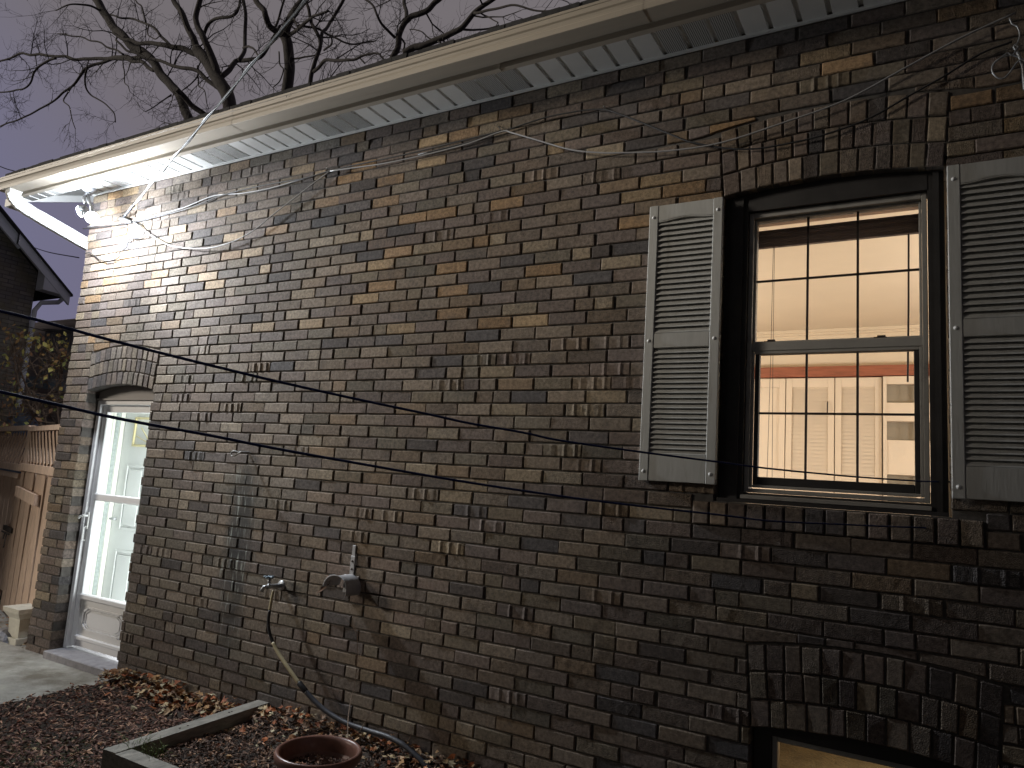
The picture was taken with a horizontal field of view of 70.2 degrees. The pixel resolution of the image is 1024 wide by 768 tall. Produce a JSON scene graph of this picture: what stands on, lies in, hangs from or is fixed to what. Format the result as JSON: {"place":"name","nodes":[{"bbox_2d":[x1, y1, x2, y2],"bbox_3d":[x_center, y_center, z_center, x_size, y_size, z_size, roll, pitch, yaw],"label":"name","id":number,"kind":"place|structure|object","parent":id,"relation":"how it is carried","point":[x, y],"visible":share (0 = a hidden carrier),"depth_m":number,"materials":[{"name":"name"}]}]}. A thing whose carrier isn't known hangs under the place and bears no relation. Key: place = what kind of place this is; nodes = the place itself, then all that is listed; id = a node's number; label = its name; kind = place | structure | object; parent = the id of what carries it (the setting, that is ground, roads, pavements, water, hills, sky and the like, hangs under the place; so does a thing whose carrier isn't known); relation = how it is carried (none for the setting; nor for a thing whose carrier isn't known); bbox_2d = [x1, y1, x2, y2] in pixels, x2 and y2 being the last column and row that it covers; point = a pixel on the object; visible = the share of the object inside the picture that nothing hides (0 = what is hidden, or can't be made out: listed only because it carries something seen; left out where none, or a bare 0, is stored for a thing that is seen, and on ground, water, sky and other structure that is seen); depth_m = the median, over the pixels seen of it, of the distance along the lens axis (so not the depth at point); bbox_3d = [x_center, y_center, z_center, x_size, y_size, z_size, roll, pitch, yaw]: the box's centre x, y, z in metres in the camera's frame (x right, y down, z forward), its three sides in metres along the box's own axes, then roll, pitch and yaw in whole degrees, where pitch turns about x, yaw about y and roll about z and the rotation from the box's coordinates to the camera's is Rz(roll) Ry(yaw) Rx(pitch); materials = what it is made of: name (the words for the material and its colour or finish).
{"place":"outdoors","nodes":[
{"label":"outdoors","id":0,"kind":"place"},
{"bbox_2d":[0,600,112,704],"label":"path","id":1,"kind":"structure","parent":0,"point":[24,673],"depth_m":5.07,"materials":[{"name":"concrete"}]},
{"bbox_2d":[0,627,11,643],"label":"rock","id":2,"kind":"object","parent":1,"relation":"on","point":[5,634],"visible":0.43,"depth_m":5.93,"materials":[{"name":"grey stone"}]},
{"bbox_2d":[3,603,33,645],"bbox_3d":[-4.018,1.980,6.000,0.250,0.285,0.250,-1,-9,30],"label":"stone planter","id":3,"kind":"object","parent":1,"relation":"on","point":[19,615],"visible":0.58,"depth_m":5.92,"materials":[{"name":"beige stone"}]},
{"bbox_2d":[2,424,60,616],"bbox_3d":[-4.316,1.271,6.556,0.108,1.798,1.779,11,-10,-41],"label":"fence panel","id":4,"kind":"object","parent":1,"relation":"on","point":[32,491],"visible":0.68,"depth_m":6.64,"materials":[{"name":"brown wood"}]},
{"bbox_2d":[37,0,318,119],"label":"bare tree","id":5,"kind":"object","parent":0,"point":[206,57],"visible":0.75,"depth_m":19.52,"materials":[{"name":"brown plant"}]},
{"bbox_2d":[0,0,584,321],"label":"sky","id":6,"kind":"structure","parent":0,"point":[23,147],"materials":[{"name":"purple"}]},
{"bbox_2d":[208,0,385,98],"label":"bare tree","id":7,"kind":"object","parent":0,"point":[289,74],"visible":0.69,"depth_m":17.55,"materials":[{"name":"brown plant"}]},
{"bbox_2d":[247,0,420,86],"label":"bare tree","id":8,"kind":"object","parent":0,"point":[315,69],"visible":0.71,"depth_m":17.10,"materials":[{"name":"brown plant"}]},
{"bbox_2d":[0,590,892,767],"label":"ground","id":9,"kind":"structure","parent":0,"point":[792,756],"depth_m":4.51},
{"bbox_2d":[0,425,33,610],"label":"garden gate","id":10,"kind":"structure","parent":9,"relation":"on","point":[9,483],"depth_m":7.62,"materials":[{"name":"wood"}]},
{"bbox_2d":[0,314,70,434],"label":"shrub","id":11,"kind":"object","parent":9,"relation":"on","point":[59,361],"visible":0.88,"depth_m":9.37,"materials":[{"name":"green plant"}]},
{"bbox_2d":[0,205,72,445],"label":"neighbour house","id":12,"kind":"structure","parent":9,"relation":"on","point":[28,276],"depth_m":13.78,"materials":[{"name":"brown brick"}]},
{"bbox_2d":[20,325,63,336],"bbox_3d":[-8.825,-1.013,13.299,4.639,0.762,0.115,-3,-11,42],"label":"phone line","id":13,"kind":"object","parent":12,"relation":"attached to","point":[41,330],"visible":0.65,"depth_m":12.87,"materials":[{"name":"black rubber"}]},
{"bbox_2d":[36,248,78,257],"bbox_3d":[-8.523,-2.461,13.313,0.034,1.654,6.771,11,-10,-40],"label":"phone line","id":14,"kind":"object","parent":12,"relation":"attached to","point":[58,254],"visible":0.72,"depth_m":12.04,"materials":[{"name":"black rubber"}]},
{"bbox_2d":[22,318,75,466],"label":"shrub","id":15,"kind":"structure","parent":9,"relation":"on","point":[71,323],"depth_m":16.13,"materials":[{"name":"green plant"}]},
{"bbox_2d":[0,0,215,151],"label":"bare tree","id":16,"kind":"object","parent":9,"relation":"on","point":[169,83],"visible":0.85,"depth_m":22.62,"materials":[{"name":"brown plant"}]},
{"bbox_2d":[0,673,226,767],"bbox_3d":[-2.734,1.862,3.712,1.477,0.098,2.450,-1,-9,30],"label":"mulch","id":17,"kind":"object","parent":9,"relation":"on","point":[31,754],"visible":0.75,"depth_m":4.22,"materials":[{"name":"brown plant"}]},
{"bbox_2d":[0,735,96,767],"bbox_3d":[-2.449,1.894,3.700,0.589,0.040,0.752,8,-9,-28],"label":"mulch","id":18,"kind":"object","parent":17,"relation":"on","point":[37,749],"depth_m":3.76,"materials":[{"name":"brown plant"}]},
{"bbox_2d":[0,617,241,763],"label":"fallen leaves","id":19,"kind":"object","parent":17,"relation":"on","point":[164,687],"visible":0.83,"depth_m":4.68,"materials":[{"name":"brown plant"}]},
{"bbox_2d":[101,700,268,767],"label":"raised bed edging","id":20,"kind":"object","parent":9,"relation":"on","point":[122,755],"visible":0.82,"depth_m":3.76,"materials":[{"name":"wood"}]},
{"bbox_2d":[114,730,173,758],"bbox_3d":[-1.794,1.753,3.543,0.393,0.101,0.193,-1,-9,30],"label":"grass tuft","id":21,"kind":"object","parent":20,"relation":"on","point":[157,750],"visible":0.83,"depth_m":3.54,"materials":[{"name":"green plant"}]},
{"bbox_2d":[151,710,477,767],"bbox_3d":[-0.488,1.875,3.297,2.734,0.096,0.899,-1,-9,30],"label":"bed mulch","id":22,"kind":"object","parent":20,"relation":"in","point":[208,753],"visible":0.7,"depth_m":3.79,"materials":[{"name":"brown plant"}]},
{"bbox_2d":[273,735,361,767],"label":"terracotta pot","id":23,"kind":"object","parent":22,"relation":"on","point":[340,748],"visible":0.99,"depth_m":3.38,"materials":[{"name":"ceramic"}]},
{"bbox_2d":[288,753,347,764],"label":"pot mulch","id":24,"kind":"object","parent":23,"relation":"on","point":[316,757],"visible":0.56,"depth_m":3.34,"materials":[{"name":"brown plant"}]},
{"bbox_2d":[340,623,366,759],"bbox_3d":[-0.768,1.523,3.682,0.154,0.535,0.702,7,-8,-19],"label":"dead plant","id":25,"kind":"object","parent":23,"relation":"in","point":[357,658],"visible":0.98,"depth_m":3.93,"materials":[{"name":"brown plant"}]},
{"bbox_2d":[170,705,480,767],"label":"bed leaves","id":26,"kind":"object","parent":22,"relation":"on","point":[265,710],"visible":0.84,"depth_m":3.92,"materials":[{"name":"brown plant"}]},
{"bbox_2d":[267,590,429,767],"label":"garden hose","id":27,"kind":"object","parent":22,"relation":"on","point":[339,719],"visible":0.98,"depth_m":3.99,"materials":[{"name":"grey rubber"}]},
{"bbox_2d":[334,0,577,72],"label":"bare tree","id":28,"kind":"object","parent":9,"relation":"on","point":[440,38],"visible":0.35,"depth_m":15.68,"materials":[{"name":"brown plant"}]},
{"bbox_2d":[0,0,1023,767],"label":"brick house","id":29,"kind":"structure","parent":9,"relation":"on","point":[508,280],"depth_m":3.73,"materials":[{"name":"brown brick"}]},
{"bbox_2d":[76,186,98,223],"bbox_3d":[-3.392,-1.435,5.817,0.146,0.435,0.628,9,-10,-35],"label":"floodlight","id":30,"kind":"object","parent":29,"relation":"attached to","point":[91,216],"visible":1,"depth_m":5.70,"materials":[{"name":"white metal"}]},
{"bbox_2d":[63,401,152,657],"bbox_3d":[-3.035,1.083,5.568,0.833,1.920,0.126,-1,-9,30],"label":"storm door","id":31,"kind":"structure","parent":29,"relation":"in","point":[94,622],"depth_m":5.65,"materials":[{"name":"white metal"}]},
{"bbox_2d":[85,413,150,601],"bbox_3d":[-2.952,1.083,5.712,0.834,2.000,0.197,-1,-9,30],"label":"entry door","id":32,"kind":"structure","parent":29,"relation":"in","point":[125,453],"depth_m":5.89,"materials":[{"name":"white metal"}]},
{"bbox_2d":[119,216,131,223],"bbox_3d":[-3.103,-1.318,5.845,0.134,0.074,0.068,-4,-11,44],"label":"cable anchor","id":33,"kind":"object","parent":29,"relation":"attached to","point":[123,219],"visible":1,"depth_m":5.82,"materials":[{"name":"metal"}]},
{"bbox_2d":[85,221,144,261],"bbox_3d":[-3.228,-1.145,5.907,0.791,0.307,0.009,-1,-9,30],"label":"wall cable","id":34,"kind":"object","parent":33,"relation":"hanging from","point":[121,250],"depth_m":5.83,"materials":[{"name":"white plastic"}]},
{"bbox_2d":[122,0,307,217],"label":"overhead cable","id":35,"kind":"object","parent":33,"relation":"attached to","point":[267,46],"visible":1,"depth_m":3.55,"materials":[{"name":"metal"}]},
{"bbox_2d":[133,171,329,248],"bbox_3d":[-2.108,-1.181,5.253,2.099,0.408,0.008,-1,-9,30],"label":"wall cable","id":36,"kind":"object","parent":33,"relation":"attached to","point":[244,235],"depth_m":5.10,"materials":[{"name":"white plastic"}]},
{"bbox_2d":[87,172,326,226],"bbox_3d":[-2.394,-1.350,5.469,2.767,0.078,0.010,-1,-9,30],"label":"wall cable","id":37,"kind":"object","parent":29,"relation":"attached to","point":[202,200],"depth_m":5.40,"materials":[{"name":"white plastic"}]},
{"bbox_2d":[231,450,248,456],"bbox_3d":[-1.781,0.457,4.759,0.097,0.042,0.079,1,-8,22],"label":"wall hook","id":38,"kind":"object","parent":29,"relation":"attached to","point":[238,452],"depth_m":4.73,"materials":[{"name":"metal"}]},
{"bbox_2d":[259,575,284,591],"bbox_3d":[-1.448,1.210,4.408,0.069,0.099,0.141,-3,-10,41],"label":"garden tap","id":39,"kind":"object","parent":29,"relation":"attached to","point":[279,585],"visible":1,"depth_m":4.38,"materials":[{"name":"metal"}]},
{"bbox_2d":[83,130,500,228],"bbox_3d":[-1.848,-1.356,5.143,4.121,0.117,0.009,-1,-9,30],"label":"wall cable","id":40,"kind":"object","parent":29,"relation":"attached to","point":[304,178],"depth_m":4.86,"materials":[{"name":"white plastic"}]},
{"bbox_2d":[323,545,360,596],"bbox_3d":[-0.952,1.058,4.139,0.179,0.272,0.140,-1,-9,30],"label":"hose hanger","id":41,"kind":"object","parent":29,"relation":"attached to","point":[351,585],"visible":1,"depth_m":4.13,"materials":[{"name":"grey paint"}]},
{"bbox_2d":[316,575,329,593],"bbox_3d":[-1.067,1.148,4.149,0.055,0.109,0.106,9,-10,-35],"label":"dead leaf","id":42,"kind":"object","parent":41,"relation":"attached to","point":[322,588],"visible":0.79,"depth_m":4.14,"materials":[{"name":"plant"}]},
{"bbox_2d":[0,390,925,528],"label":"clothesline","id":43,"kind":"object","parent":29,"relation":"attached to","point":[237,440],"visible":0.92,"depth_m":1.61,"materials":[{"name":"black plastic"}]},
{"bbox_2d":[0,309,949,482],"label":"clothesline","id":44,"kind":"object","parent":29,"relation":"attached to","point":[233,370],"visible":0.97,"depth_m":1.62,"materials":[{"name":"black plastic"}]},
{"bbox_2d":[330,12,1015,171],"bbox_3d":[0.406,-1.300,3.817,3.697,0.346,0.008,-1,-9,30],"label":"wall cable","id":45,"kind":"object","parent":29,"relation":"attached to","point":[942,47],"depth_m":3.46,"materials":[{"name":"grey plastic"}]},
{"bbox_2d":[418,41,1011,154],"bbox_3d":[0.710,-1.274,3.648,2.974,0.397,0.008,-1,-9,30],"label":"wall cable","id":46,"kind":"object","parent":29,"relation":"attached to","point":[943,76],"depth_m":3.36,"materials":[{"name":"grey plastic"}]},
{"bbox_2d":[748,377,881,511],"bbox_3d":[2.444,0.854,7.117,2.092,1.832,0.086,-1,-9,30],"label":"closet","id":47,"kind":"object","parent":29,"relation":"on","point":[831,395],"visible":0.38,"depth_m":6.91,"materials":[{"name":"beige paint"}]},
{"bbox_2d":[748,378,785,505],"bbox_3d":[2.453,0.857,7.132,0.412,1.832,0.050,-1,-9,30],"label":"door","id":48,"kind":"structure","parent":47,"relation":"in","point":[777,460],"depth_m":7.14,"materials":[{"name":"beige paint"}]},
{"bbox_2d":[785,378,834,508],"bbox_3d":[2.825,0.852,6.917,0.432,1.832,0.050,-1,-9,30],"label":"door","id":49,"kind":"structure","parent":47,"relation":"in","point":[820,428],"depth_m":6.96,"materials":[{"name":"beige paint"}]},
{"bbox_2d":[835,377,881,511],"bbox_3d":[3.189,0.848,6.707,0.392,1.832,0.050,-1,-9,30],"label":"door","id":50,"kind":"structure","parent":47,"relation":"in","point":[870,388],"depth_m":6.75,"materials":[{"name":"beige paint"}]},
{"bbox_2d":[716,170,948,516],"bbox_3d":[1.385,-0.194,3.195,0.893,1.464,0.140,-1,-9,30],"label":"window","id":51,"kind":"structure","parent":29,"relation":"in","point":[742,353],"depth_m":3.18,"materials":[{"name":"paint"}]},
{"bbox_2d":[759,206,921,469],"bbox_3d":[1.444,-0.167,3.249,0.705,1.265,0.041,-1,-9,30],"label":"window blind","id":52,"kind":"object","parent":29,"relation":"attached to","point":[901,225],"depth_m":3.30,"materials":[{"name":"brown fabric"}]},
{"bbox_2d":[753,727,960,767],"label":"basement window","id":53,"kind":"structure","parent":29,"relation":"in","point":[767,740],"depth_m":2.93,"materials":[{"name":"paint"}]},
{"bbox_2d":[883,376,930,515],"bbox_3d":[3.922,0.836,6.267,1.290,1.832,0.120,-1,-9,30],"label":"bookcase","id":54,"kind":"object","parent":29,"relation":"on","point":[898,442],"visible":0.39,"depth_m":6.56,"materials":[{"name":"beige paint"}]},
{"bbox_2d":[991,18,1023,89],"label":"wire bundle","id":55,"kind":"object","parent":29,"relation":"hanging from","point":[1019,57],"visible":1,"depth_m":2.87,"materials":[{"name":"metal"}]}
]}

